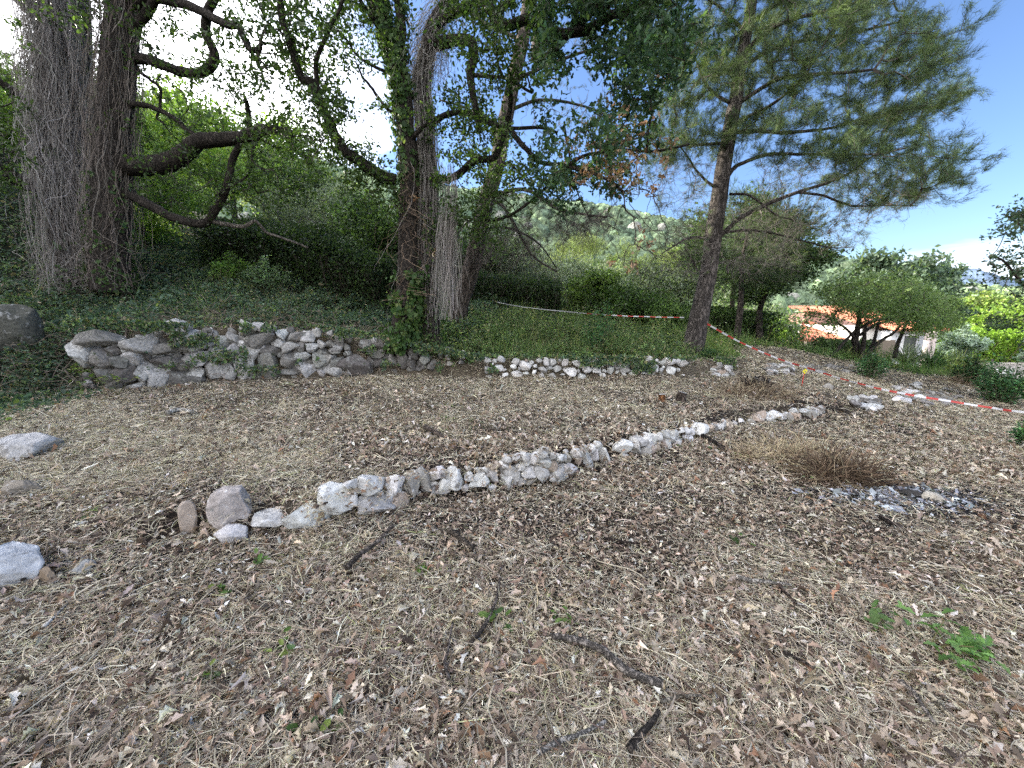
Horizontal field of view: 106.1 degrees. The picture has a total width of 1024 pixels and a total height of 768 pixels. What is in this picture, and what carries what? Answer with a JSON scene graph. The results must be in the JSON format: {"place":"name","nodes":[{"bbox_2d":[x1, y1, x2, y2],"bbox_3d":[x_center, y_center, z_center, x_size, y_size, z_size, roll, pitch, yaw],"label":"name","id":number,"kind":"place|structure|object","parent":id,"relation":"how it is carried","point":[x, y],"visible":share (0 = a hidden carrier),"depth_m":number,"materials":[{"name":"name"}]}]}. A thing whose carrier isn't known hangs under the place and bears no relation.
{"place":"outdoors","nodes":[
{"label":"outdoors","id":0,"kind":"place"},
{"bbox_2d":[0,142,1023,767],"bbox_3d":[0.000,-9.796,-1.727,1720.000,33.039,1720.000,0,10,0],"label":"ground","id":1,"kind":"structure","parent":0,"point":[472,372],"depth_m":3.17,"materials":[{"name":"brown plant"}]},
{"bbox_2d":[0,61,30,152],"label":"broadleaf tree","id":2,"kind":"object","parent":1,"relation":"on","point":[5,119],"visible":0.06,"depth_m":13.07,"materials":[{"name":"green plant"}]},
{"bbox_2d":[1,480,42,495],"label":"rock","id":3,"kind":"object","parent":1,"relation":"on","point":[13,486],"visible":0.75,"depth_m":3.22,"materials":[{"name":"stone"}]},
{"bbox_2d":[0,304,44,351],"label":"rock","id":4,"kind":"object","parent":1,"relation":"on","point":[21,322],"visible":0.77,"depth_m":6.58,"materials":[{"name":"stone"}]},
{"bbox_2d":[0,541,44,588],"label":"rock","id":5,"kind":"object","parent":1,"relation":"on","point":[18,561],"visible":0.82,"depth_m":2.26,"materials":[{"name":"stone"}]},
{"bbox_2d":[0,432,63,461],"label":"rock","id":6,"kind":"object","parent":1,"relation":"on","point":[17,446],"visible":0.8,"depth_m":3.77,"materials":[{"name":"stone"}]},
{"bbox_2d":[39,566,56,583],"bbox_3d":[-2.784,1.155,2.314,0.082,0.123,0.058,0,10,0],"label":"rock","id":7,"kind":"object","parent":1,"relation":"on","point":[46,573],"visible":0.69,"depth_m":2.29,"materials":[{"name":"stone"}]},
{"bbox_2d":[6,143,238,248],"bbox_3d":[-11.762,-5.434,11.411,4.801,3.168,5.336,0,10,0],"label":"broadleaf tree","id":8,"kind":"object","parent":1,"relation":"on","point":[160,230],"visible":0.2,"depth_m":12.02,"materials":[{"name":"green plant"}]},
{"bbox_2d":[177,500,197,533],"bbox_3d":[-2.379,0.988,2.829,0.110,0.291,0.095,-7,12,-36],"label":"rock","id":9,"kind":"object","parent":1,"relation":"on","point":[187,514],"visible":0.88,"depth_m":2.79,"materials":[{"name":"stone"}]},
{"bbox_2d":[0,0,390,309],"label":"oak tree","id":10,"kind":"object","parent":1,"relation":"on","point":[79,124],"visible":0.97,"depth_m":7.94,"materials":[{"name":"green plant"}]},
{"bbox_2d":[212,219,307,248],"bbox_3d":[-5.506,-3.331,8.492,1.774,0.544,0.105,-4,11,-24],"label":"dead branch","id":11,"kind":"object","parent":10,"relation":"attached to","point":[232,225],"visible":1,"depth_m":8.35,"materials":[{"name":"brown wood"}]},
{"bbox_2d":[96,81,294,225],"bbox_3d":[-14.021,-8.694,14.896,8.388,4.979,8.496,-2,10,-13],"label":"broadleaf tree","id":12,"kind":"object","parent":1,"relation":"on","point":[214,156],"visible":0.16,"depth_m":14.38,"materials":[{"name":"green plant"}]},
{"bbox_2d":[0,294,420,396],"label":"bramble stems","id":13,"kind":"object","parent":1,"relation":"on","point":[218,320],"visible":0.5,"depth_m":7.19,"materials":[{"name":"green plant"}]},
{"bbox_2d":[206,485,252,529],"bbox_3d":[-2.108,0.925,2.890,0.300,0.337,0.234,0,10,0],"label":"rock","id":14,"kind":"object","parent":1,"relation":"on","point":[223,502],"visible":0.86,"depth_m":2.81,"materials":[{"name":"stone"}]},
{"bbox_2d":[206,250,255,281],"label":"shrub","id":15,"kind":"object","parent":1,"relation":"on","point":[227,271],"visible":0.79,"depth_m":10.27,"materials":[{"name":"green plant"}]},
{"bbox_2d":[214,524,247,543],"bbox_3d":[-2.022,1.089,2.758,0.236,0.158,0.109,0,10,0],"label":"rock","id":16,"kind":"object","parent":1,"relation":"on","point":[228,533],"visible":0.77,"depth_m":2.73,"materials":[{"name":"stone"}]},
{"bbox_2d":[137,65,341,217],"bbox_3d":[-14.816,-11.609,19.307,10.991,7.426,8.987,0,10,0],"label":"broadleaf tree","id":17,"kind":"object","parent":1,"relation":"on","point":[214,123],"visible":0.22,"depth_m":19.26,"materials":[{"name":"green plant"}]},
{"bbox_2d":[64,318,434,389],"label":"dry stone wall","id":18,"kind":"structure","parent":1,"relation":"on","point":[120,356],"depth_m":7.05,"materials":[{"name":"grey stone"}]},
{"bbox_2d":[176,216,335,289],"bbox_3d":[-7.465,-4.022,11.826,4.695,2.518,4.059,0,10,0],"label":"hedge","id":19,"kind":"object","parent":1,"relation":"on","point":[250,242],"visible":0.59,"depth_m":11.35,"materials":[{"name":"green plant"}]},
{"bbox_2d":[236,254,290,291],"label":"shrub","id":20,"kind":"object","parent":1,"relation":"on","point":[273,281],"visible":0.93,"depth_m":10.15,"materials":[{"name":"green plant"}]},
{"bbox_2d":[0,135,534,424],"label":"ivy ground cover","id":21,"kind":"object","parent":1,"relation":"on","point":[14,402],"visible":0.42,"depth_m":8.60,"materials":[{"name":"green plant"}]},
{"bbox_2d":[263,626,295,656],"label":"seedling","id":22,"kind":"object","parent":1,"relation":"on","point":[288,645],"visible":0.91,"depth_m":1.84,"materials":[{"name":"green plant"}]},
{"bbox_2d":[198,119,376,217],"bbox_3d":[-16.692,-14.579,28.148,11.969,7.417,13.642,9,13,41],"label":"broadleaf tree","id":23,"kind":"object","parent":1,"relation":"on","point":[305,169],"visible":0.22,"depth_m":26.02,"materials":[{"name":"green plant"}]},
{"bbox_2d":[238,176,357,245],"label":"olive tree","id":24,"kind":"object","parent":1,"relation":"on","point":[306,219],"visible":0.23,"depth_m":16.43,"materials":[{"name":"green plant"}]},
{"bbox_2d":[286,708,344,733],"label":"seedling","id":25,"kind":"object","parent":1,"relation":"on","point":[326,722],"visible":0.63,"depth_m":1.49,"materials":[{"name":"green plant"}]},
{"bbox_2d":[238,167,396,242],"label":"olive tree","id":26,"kind":"object","parent":1,"relation":"on","point":[331,189],"visible":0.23,"depth_m":16.94,"materials":[{"name":"green plant"}]},
{"bbox_2d":[284,222,397,312],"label":"undergrowth","id":27,"kind":"object","parent":1,"relation":"on","point":[347,268],"visible":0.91,"depth_m":10.80,"materials":[{"name":"green plant"}]},
{"bbox_2d":[0,270,696,396],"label":"undergrowth","id":28,"kind":"object","parent":1,"relation":"on","point":[475,345],"visible":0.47,"depth_m":8.65,"materials":[{"name":"green plant"}]},
{"bbox_2d":[343,524,393,570],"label":"fallen branch","id":29,"kind":"object","parent":1,"relation":"on","point":[352,561],"visible":0.98,"depth_m":2.57,"materials":[{"name":"wood"}]},
{"bbox_2d":[0,134,747,364],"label":"bank grass","id":30,"kind":"structure","parent":1,"relation":"on","point":[539,345],"depth_m":9.49,"materials":[{"name":"green plant"}]},
{"bbox_2d":[309,180,459,256],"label":"broadleaf tree","id":31,"kind":"object","parent":1,"relation":"on","point":[367,224],"visible":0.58,"depth_m":13.14,"materials":[{"name":"green plant"}]},
{"bbox_2d":[60,316,736,388],"bbox_3d":[-1.079,-0.707,7.534,12.327,1.239,1.103,-2,10,-9],"label":"ivy ground cover","id":32,"kind":"object","parent":1,"relation":"on","point":[471,357],"visible":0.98,"depth_m":7.29,"materials":[{"name":"green plant"}]},
{"bbox_2d":[390,213,538,283],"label":"broadleaf tree","id":33,"kind":"object","parent":1,"relation":"on","point":[464,245],"visible":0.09,"depth_m":16.16,"materials":[{"name":"green plant"}]},
{"bbox_2d":[468,577,500,646],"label":"fallen branch","id":34,"kind":"object","parent":1,"relation":"on","point":[477,635],"visible":0.97,"depth_m":1.98,"materials":[{"name":"brown wood"}]},
{"bbox_2d":[251,0,736,355],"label":"oak tree","id":35,"kind":"object","parent":1,"relation":"on","point":[416,295],"visible":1,"depth_m":6.45,"materials":[{"name":"green plant"}]},
{"bbox_2d":[478,607,512,632],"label":"seedling","id":36,"kind":"object","parent":1,"relation":"on","point":[493,615],"visible":0.8,"depth_m":2.04,"materials":[{"name":"green plant"}]},
{"bbox_2d":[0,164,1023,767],"bbox_3d":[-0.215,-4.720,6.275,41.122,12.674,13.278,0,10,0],"label":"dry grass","id":37,"kind":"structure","parent":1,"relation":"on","point":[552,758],"depth_m":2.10,"materials":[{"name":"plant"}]},
{"bbox_2d":[9,303,1019,765],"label":"weeds","id":38,"kind":"object","parent":1,"relation":"on","point":[441,429],"visible":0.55,"depth_m":4.66,"materials":[{"name":"green plant"}]},
{"bbox_2d":[457,221,582,291],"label":"olive tree","id":39,"kind":"object","parent":1,"relation":"on","point":[526,267],"visible":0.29,"depth_m":16.88,"materials":[{"name":"green plant"}]},
{"bbox_2d":[471,269,571,313],"bbox_3d":[-0.037,-3.349,13.845,4.334,1.920,3.004,0,10,0],"label":"hedge","id":40,"kind":"object","parent":1,"relation":"on","point":[509,292],"visible":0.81,"depth_m":13.55,"materials":[{"name":"green plant"}]},
{"bbox_2d":[250,405,825,528],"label":"dry stone wall","id":41,"kind":"structure","parent":1,"relation":"on","point":[269,517],"depth_m":3.57,"materials":[{"name":"stone"}]},
{"bbox_2d":[438,0,656,321],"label":"tree","id":42,"kind":"object","parent":1,"relation":"on","point":[473,261],"visible":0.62,"depth_m":9.81,"materials":[{"name":"bark"},{"name":"twig bark"},{"name":"leaf"}]},
{"bbox_2d":[293,405,827,536],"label":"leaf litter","id":43,"kind":"object","parent":1,"relation":"on","point":[322,515],"visible":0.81,"depth_m":3.45,"materials":[{"name":"grey stone"}]},
{"bbox_2d":[536,719,606,756],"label":"fallen branch","id":44,"kind":"object","parent":1,"relation":"on","point":[561,740],"visible":0.93,"depth_m":1.43,"materials":[{"name":"grey wood"}]},
{"bbox_2d":[531,247,633,291],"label":"olive tree","id":45,"kind":"object","parent":1,"relation":"on","point":[580,270],"visible":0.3,"depth_m":21.20,"materials":[{"name":"green plant"}]},
{"bbox_2d":[559,231,610,269],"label":"pine tree","id":46,"kind":"object","parent":1,"relation":"on","point":[592,251],"visible":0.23,"depth_m":58.42,"materials":[{"name":"green plant"}]},
{"bbox_2d":[484,356,688,378],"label":"dry stone wall","id":47,"kind":"structure","parent":1,"relation":"on","point":[525,364],"depth_m":7.86,"materials":[{"name":"stone"}]},
{"bbox_2d":[561,264,633,311],"bbox_3d":[3.003,-3.362,14.383,2.799,2.013,3.051,0,10,0],"label":"ivy bush","id":48,"kind":"object","parent":1,"relation":"on","point":[595,279],"visible":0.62,"depth_m":13.56,"materials":[{"name":"green plant"}]},
{"bbox_2d":[580,292,615,352],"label":"shrub","id":49,"kind":"object","parent":1,"relation":"on","point":[602,333],"visible":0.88,"depth_m":8.65,"materials":[{"name":"green plant"}]},
{"bbox_2d":[551,632,664,688],"bbox_3d":[0.428,1.253,1.775,0.534,0.048,0.082,6,12,33],"label":"fallen branch","id":50,"kind":"object","parent":1,"relation":"on","point":[617,662],"visible":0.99,"depth_m":1.74,"materials":[{"name":"grey wood"}]},
{"bbox_2d":[597,232,649,285],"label":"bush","id":51,"kind":"object","parent":1,"relation":"on","point":[623,248],"visible":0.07,"depth_m":56.45,"materials":[{"name":"green plant"}]},
{"bbox_2d":[573,278,683,325],"bbox_3d":[4.002,-2.704,13.627,3.801,1.925,4.183,0,10,0],"label":"ivy bush","id":52,"kind":"object","parent":1,"relation":"on","point":[629,297],"visible":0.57,"depth_m":12.75,"materials":[{"name":"green plant"}]},
{"bbox_2d":[625,709,660,753],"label":"fallen branch","id":53,"kind":"object","parent":1,"relation":"on","point":[631,745],"visible":0.99,"depth_m":1.44,"materials":[{"name":"black wood"}]},
{"bbox_2d":[614,247,679,280],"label":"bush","id":54,"kind":"object","parent":1,"relation":"on","point":[658,252],"visible":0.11,"depth_m":55.05,"materials":[{"name":"green plant"}]},
{"bbox_2d":[619,292,690,328],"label":"ivy bush","id":55,"kind":"object","parent":1,"relation":"on","point":[674,311],"visible":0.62,"depth_m":12.29,"materials":[{"name":"green plant"}]},
{"bbox_2d":[591,252,732,305],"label":"olive tree","id":56,"kind":"object","parent":1,"relation":"on","point":[677,286],"visible":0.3,"depth_m":15.21,"materials":[{"name":"green plant"}]},
{"bbox_2d":[671,280,771,324],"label":"broadleaf tree","id":57,"kind":"object","parent":1,"relation":"on","point":[724,296],"visible":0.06,"depth_m":32.16,"materials":[{"name":"green plant"}]},
{"bbox_2d":[646,294,797,341],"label":"undergrowth","id":58,"kind":"object","parent":1,"relation":"on","point":[728,323],"visible":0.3,"depth_m":14.15,"materials":[{"name":"green plant"}]},
{"bbox_2d":[710,362,735,377],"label":"rubble pile","id":59,"kind":"object","parent":1,"relation":"on","point":[728,368],"visible":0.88,"depth_m":8.30,"materials":[{"name":"stone"}]},
{"bbox_2d":[668,177,815,312],"bbox_3d":[9.564,-4.886,15.979,5.275,6.742,5.933,0,10,0],"label":"oak tree","id":60,"kind":"object","parent":1,"relation":"on","point":[733,304],"visible":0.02,"depth_m":16.26,"materials":[{"name":"green plant"}]},
{"bbox_2d":[652,174,850,339],"bbox_3d":[7.512,-3.764,12.129,4.806,5.322,6.383,9,14,43],"label":"tree","id":61,"kind":"object","parent":1,"relation":"on","point":[769,277],"visible":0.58,"depth_m":11.35,"materials":[{"name":"green plant"}]},
{"bbox_2d":[703,371,810,404],"bbox_3d":[4.168,0.035,6.498,1.817,0.516,1.227,0,10,0],"label":"brush pile","id":62,"kind":"object","parent":1,"relation":"on","point":[755,391],"visible":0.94,"depth_m":6.42,"materials":[{"name":"brown plant"}]},
{"bbox_2d":[736,574,790,586],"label":"fallen branch","id":63,"kind":"object","parent":1,"relation":"on","point":[746,579],"visible":0.98,"depth_m":2.28,"materials":[{"name":"grey wood"}]},
{"bbox_2d":[713,294,826,344],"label":"broadleaf tree","id":64,"kind":"object","parent":1,"relation":"on","point":[794,326],"visible":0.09,"depth_m":21.18,"materials":[{"name":"green plant"}]},
{"bbox_2d":[763,362,795,375],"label":"rubble pile","id":65,"kind":"object","parent":1,"relation":"on","point":[786,370],"visible":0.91,"depth_m":8.78,"materials":[{"name":"stone"}]},
{"bbox_2d":[764,313,809,346],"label":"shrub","id":66,"kind":"object","parent":1,"relation":"on","point":[784,334],"visible":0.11,"depth_m":20.91,"materials":[{"name":"green plant"}]},
{"bbox_2d":[721,208,854,340],"bbox_3d":[9.058,-3.683,13.519,3.766,4.939,3.756,0,10,0],"label":"oak tree","id":67,"kind":"object","parent":1,"relation":"on","point":[820,262],"visible":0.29,"depth_m":12.80,"materials":[{"name":"green plant"}]},
{"bbox_2d":[714,426,865,465],"bbox_3d":[3.219,0.732,4.424,1.655,0.435,0.954,0,10,0],"label":"brush pile","id":68,"kind":"object","parent":1,"relation":"on","point":[779,448],"visible":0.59,"depth_m":4.41,"materials":[{"name":"brown plant"}]},
{"bbox_2d":[634,0,1009,354],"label":"pine tree","id":69,"kind":"object","parent":1,"relation":"on","point":[852,143],"visible":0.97,"depth_m":7.72,"materials":[{"name":"green plant"}]},
{"bbox_2d":[707,323,1023,412],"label":"barrier tape","id":70,"kind":"object","parent":69,"relation":"attached to","point":[919,396],"visible":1,"depth_m":7.38,"materials":[{"name":"plastic"}]},
{"bbox_2d":[806,363,852,373],"bbox_3d":[8.268,-0.415,10.053,3.835,0.325,0.709,-8,13,-37],"label":"rubble pile","id":71,"kind":"object","parent":1,"relation":"on","point":[833,366],"visible":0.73,"depth_m":10.06,"materials":[{"name":"stone"}]},
{"bbox_2d":[649,319,1019,381],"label":"tall grass","id":72,"kind":"structure","parent":1,"relation":"on","point":[914,368],"depth_m":12.29,"materials":[{"name":"green plant"}]},
{"bbox_2d":[772,440,916,495],"bbox_3d":[3.314,0.784,3.873,1.250,0.450,0.923,0,10,0],"label":"brush pile","id":73,"kind":"object","parent":1,"relation":"on","point":[854,471],"visible":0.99,"depth_m":3.79,"materials":[{"name":"brown plant"}]},
{"bbox_2d":[810,335,881,354],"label":"hedge","id":74,"kind":"object","parent":1,"relation":"on","point":[833,343],"visible":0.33,"depth_m":19.66,"materials":[{"name":"green plant"}]},
{"bbox_2d":[846,394,883,410],"bbox_3d":[6.130,0.296,6.693,0.487,0.214,1.334,9,13,41],"label":"rubble pile","id":75,"kind":"object","parent":1,"relation":"on","point":[868,403],"visible":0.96,"depth_m":6.46,"materials":[{"name":"stone"}]},
{"bbox_2d":[788,306,944,364],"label":"house","id":76,"kind":"structure","parent":1,"relation":"on","point":[883,332],"depth_m":23.24,"materials":[{"name":"paint"}]},
{"bbox_2d":[852,346,892,379],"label":"shrub","id":77,"kind":"object","parent":1,"relation":"on","point":[867,368],"visible":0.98,"depth_m":10.06,"materials":[{"name":"green plant"}]},
{"bbox_2d":[864,603,895,637],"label":"seedling","id":78,"kind":"object","parent":1,"relation":"on","point":[875,616],"visible":0.88,"depth_m":1.99,"materials":[{"name":"green plant"}]},
{"bbox_2d":[795,263,978,359],"bbox_3d":[12.334,-2.312,12.690,9.282,3.134,3.959,-9,13,-40],"label":"umbrella tree","id":79,"kind":"object","parent":1,"relation":"on","point":[923,315],"visible":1,"depth_m":11.69,"materials":[{"name":"green plant"}]},
{"bbox_2d":[779,478,1005,517],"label":"ash","id":80,"kind":"object","parent":1,"relation":"on","point":[882,497],"visible":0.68,"depth_m":3.46,"materials":[{"name":"ash"},{"name":"charcoal"},{"name":"stone"}]},
{"bbox_2d":[828,244,976,310],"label":"tree","id":81,"kind":"object","parent":1,"relation":"on","point":[877,261],"visible":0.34,"depth_m":33.36,"materials":[{"name":"green plant"}]},
{"bbox_2d":[889,381,925,402],"bbox_3d":[8.815,0.139,8.599,4.721,0.372,0.566,-10,14,-43],"label":"rubble pile","id":82,"kind":"object","parent":1,"relation":"on","point":[904,398],"visible":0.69,"depth_m":7.81,"materials":[{"name":"stone"}]},
{"bbox_2d":[882,341,939,364],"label":"garden plant","id":83,"kind":"object","parent":1,"relation":"on","point":[910,353],"visible":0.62,"depth_m":13.91,"materials":[{"name":"green plant"}]},
{"bbox_2d":[898,679,935,724],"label":"fallen branch","id":84,"kind":"object","parent":1,"relation":"on","point":[914,694],"visible":1,"depth_m":1.60,"materials":[{"name":"wood"}]},
{"bbox_2d":[904,343,961,369],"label":"garden plant","id":85,"kind":"object","parent":1,"relation":"on","point":[936,358],"visible":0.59,"depth_m":13.93,"materials":[{"name":"green plant"}]},
{"bbox_2d":[871,599,1010,674],"bbox_3d":[2.150,1.236,1.897,0.409,0.166,0.418,0,10,0],"label":"oak seedling","id":86,"kind":"object","parent":1,"relation":"on","point":[969,643],"visible":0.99,"depth_m":1.84,"materials":[{"name":"green plant"}]},
{"bbox_2d":[925,692,956,720],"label":"fallen branch","id":87,"kind":"object","parent":1,"relation":"on","point":[939,704],"visible":0.99,"depth_m":1.57,"materials":[{"name":"beige wood"}]},
{"bbox_2d":[919,387,963,406],"bbox_3d":[9.326,0.244,8.398,4.931,0.362,0.625,-8,13,-37],"label":"rubble pile","id":88,"kind":"object","parent":1,"relation":"on","point":[933,394],"visible":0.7,"depth_m":8.39,"materials":[{"name":"stone"}]},
{"bbox_2d":[929,254,981,326],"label":"tree","id":89,"kind":"object","parent":1,"relation":"on","point":[964,268],"visible":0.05,"depth_m":34.34,"materials":[{"name":"green plant"}]},
{"bbox_2d":[927,370,983,388],"bbox_3d":[12.211,-0.213,10.483,1.536,0.680,1.148,5,11,27],"label":"brush pile","id":90,"kind":"object","parent":1,"relation":"on","point":[959,380],"visible":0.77,"depth_m":10.38,"materials":[{"name":"brown plant"}]},
{"bbox_2d":[935,322,994,358],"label":"silver shrub","id":91,"kind":"object","parent":1,"relation":"on","point":[967,340],"visible":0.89,"depth_m":23.72,"materials":[{"name":"green plant"}]},
{"bbox_2d":[935,349,994,371],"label":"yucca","id":92,"kind":"object","parent":1,"relation":"on","point":[957,363],"visible":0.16,"depth_m":14.99,"materials":[{"name":"green plant"}]},
{"bbox_2d":[948,351,990,384],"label":"shrub","id":93,"kind":"object","parent":1,"relation":"on","point":[973,368],"visible":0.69,"depth_m":10.44,"materials":[{"name":"green plant"}]},
{"bbox_2d":[933,327,1023,362],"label":"hedge","id":94,"kind":"object","parent":1,"relation":"on","point":[1005,347],"visible":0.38,"depth_m":26.24,"materials":[{"name":"green plant"}]},
{"bbox_2d":[948,299,1023,328],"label":"broadleaf tree","id":95,"kind":"object","parent":1,"relation":"on","point":[981,317],"visible":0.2,"depth_m":51.49,"materials":[{"name":"green plant"}]},
{"bbox_2d":[955,288,1023,327],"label":"broadleaf tree","id":96,"kind":"object","parent":1,"relation":"on","point":[987,300],"visible":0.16,"depth_m":57.15,"materials":[{"name":"green plant"}]},
{"bbox_2d":[960,194,1023,350],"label":"oak tree","id":97,"kind":"object","parent":1,"relation":"on","point":[1017,219],"visible":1,"depth_m":8.25,"materials":[{"name":"green plant"}]},
{"bbox_2d":[970,352,1023,405],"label":"shrub","id":98,"kind":"object","parent":1,"relation":"on","point":[1007,381],"visible":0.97,"depth_m":8.69,"materials":[{"name":"green plant"}]},
{"bbox_2d":[1003,416,1023,446],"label":"shrub","id":99,"kind":"object","parent":1,"relation":"on","point":[1018,432],"visible":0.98,"depth_m":5.22,"materials":[{"name":"green plant"}]},
{"bbox_2d":[0,0,1023,278],"label":"sky","id":100,"kind":"structure","parent":0,"point":[958,228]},
{"bbox_2d":[195,179,847,314],"bbox_3d":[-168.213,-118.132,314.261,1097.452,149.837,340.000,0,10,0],"label":"hill","id":101,"kind":"structure","parent":0,"point":[813,296],"depth_m":209.65,"materials":[{"name":"green plant"}]},
{"bbox_2d":[14,138,1023,312],"bbox_3d":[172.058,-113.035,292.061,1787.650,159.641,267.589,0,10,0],"label":"distant woodland","id":102,"kind":"object","parent":101,"relation":"on","point":[803,298],"visible":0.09,"depth_m":222.95,"materials":[{"name":"green plant"}]},
{"bbox_2d":[954,268,1023,285],"bbox_3d":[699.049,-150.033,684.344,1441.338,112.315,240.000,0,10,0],"label":"mountain","id":103,"kind":"structure","parent":0,"point":[979,277],"depth_m":636.61,"materials":[{"name":"blue"}]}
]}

